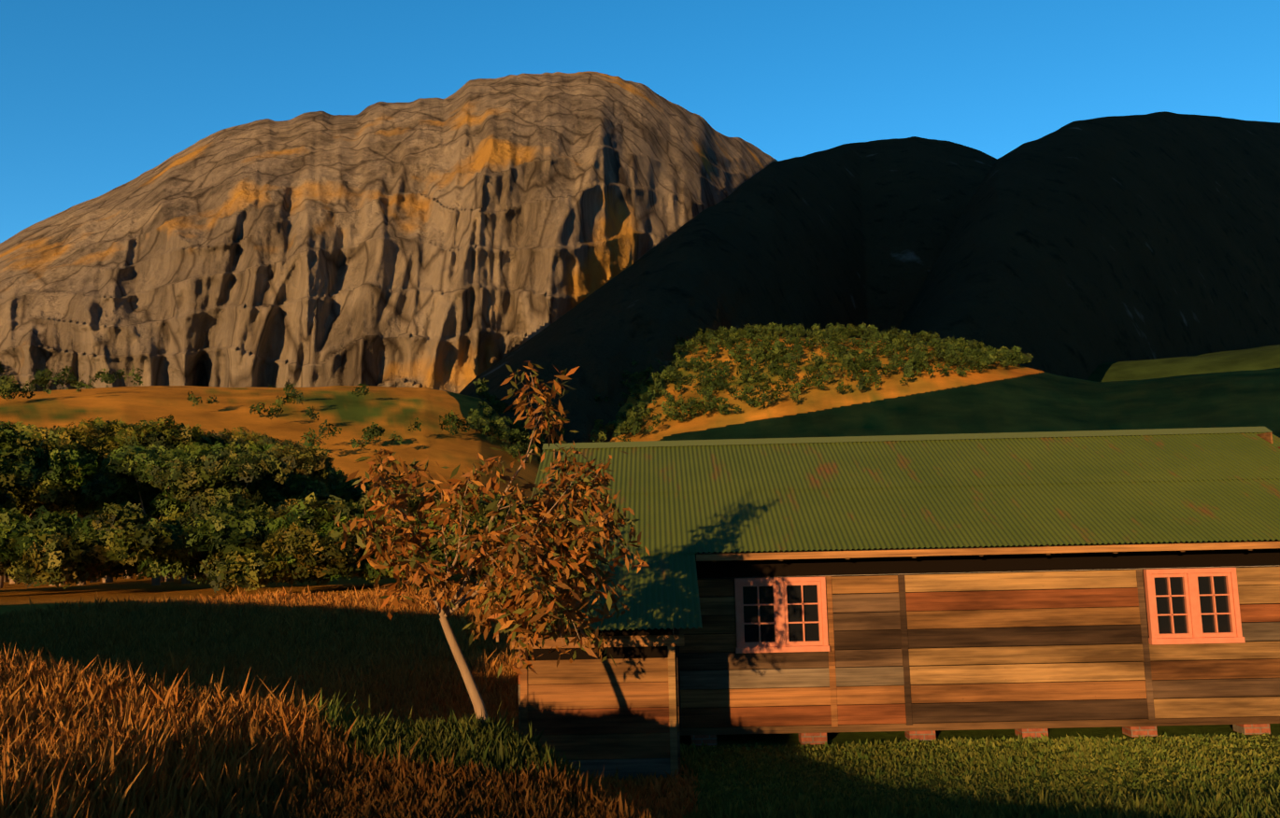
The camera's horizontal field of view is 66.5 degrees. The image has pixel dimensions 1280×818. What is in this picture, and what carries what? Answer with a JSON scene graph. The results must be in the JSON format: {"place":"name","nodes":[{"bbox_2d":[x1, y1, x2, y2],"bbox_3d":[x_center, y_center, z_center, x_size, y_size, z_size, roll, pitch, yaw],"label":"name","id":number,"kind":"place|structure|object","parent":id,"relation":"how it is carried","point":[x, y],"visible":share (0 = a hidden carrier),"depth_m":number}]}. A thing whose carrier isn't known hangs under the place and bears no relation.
{"place":"outdoors","nodes":[
{"label":"outdoors","id":0,"kind":"place"},
{"bbox_2d":[0,71,778,394],"bbox_3d":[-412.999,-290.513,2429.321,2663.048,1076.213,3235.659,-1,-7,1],"label":"rocky mountain","id":1,"kind":"structure","parent":0,"point":[463,237],"depth_m":906.82},
{"bbox_2d":[0,336,1279,817],"bbox_3d":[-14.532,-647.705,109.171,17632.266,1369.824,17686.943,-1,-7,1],"label":"ground","id":2,"kind":"structure","parent":0,"point":[1231,389],"depth_m":378.74},
{"bbox_2d":[0,414,530,595],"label":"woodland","id":3,"kind":"object","parent":2,"relation":"on","point":[275,521],"depth_m":45.27},
{"bbox_2d":[330,360,650,723],"bbox_3d":[-1.341,1.310,9.289,2.880,3.522,3.238,-1,-7,1],"label":"tree","id":4,"kind":"object","parent":2,"relation":"on","point":[567,583],"depth_m":8.88},
{"bbox_2d":[0,321,1033,465],"bbox_3d":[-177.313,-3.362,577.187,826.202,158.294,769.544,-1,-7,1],"label":"distant trees","id":5,"kind":"object","parent":2,"relation":"on","point":[975,353],"visible":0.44,"depth_m":483.94},
{"bbox_2d":[0,580,1279,817],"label":"grass","id":6,"kind":"structure","parent":2,"relation":"on","point":[265,705],"depth_m":10.10},
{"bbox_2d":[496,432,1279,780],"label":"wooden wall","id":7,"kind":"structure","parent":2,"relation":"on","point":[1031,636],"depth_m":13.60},
{"bbox_2d":[497,432,1279,633],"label":"roof","id":8,"kind":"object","parent":7,"relation":"on","point":[686,504],"visible":0.79,"depth_m":14.95},
{"bbox_2d":[542,426,1273,449],"bbox_3d":[4.669,0.525,17.367,12.790,0.120,0.440,-1,-7,1],"label":"roof ridge cap","id":9,"kind":"object","parent":8,"relation":"on","point":[961,436],"visible":0.8,"depth_m":17.26},
{"bbox_2d":[734,568,1245,654],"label":"windows","id":10,"kind":"structure","parent":7,"relation":"in","point":[1184,606],"depth_m":13.70},
{"bbox_2d":[690,724,1270,746],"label":"foundation piers","id":11,"kind":"structure","parent":2,"relation":"on","point":[804,739],"depth_m":13.53},
{"bbox_2d":[0,0,1279,243],"label":"sky","id":12,"kind":"structure","parent":0,"point":[95,95]},
{"bbox_2d":[458,136,996,446],"bbox_3d":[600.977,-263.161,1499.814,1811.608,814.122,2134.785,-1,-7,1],"label":"shoulder hill","id":13,"kind":"structure","parent":0,"point":[855,234],"depth_m":1026.91},
{"bbox_2d":[894,111,1279,380],"bbox_3d":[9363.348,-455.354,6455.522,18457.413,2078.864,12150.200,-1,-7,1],"label":"hill","id":14,"kind":"structure","parent":0,"point":[1082,249],"depth_m":1214.27}
]}

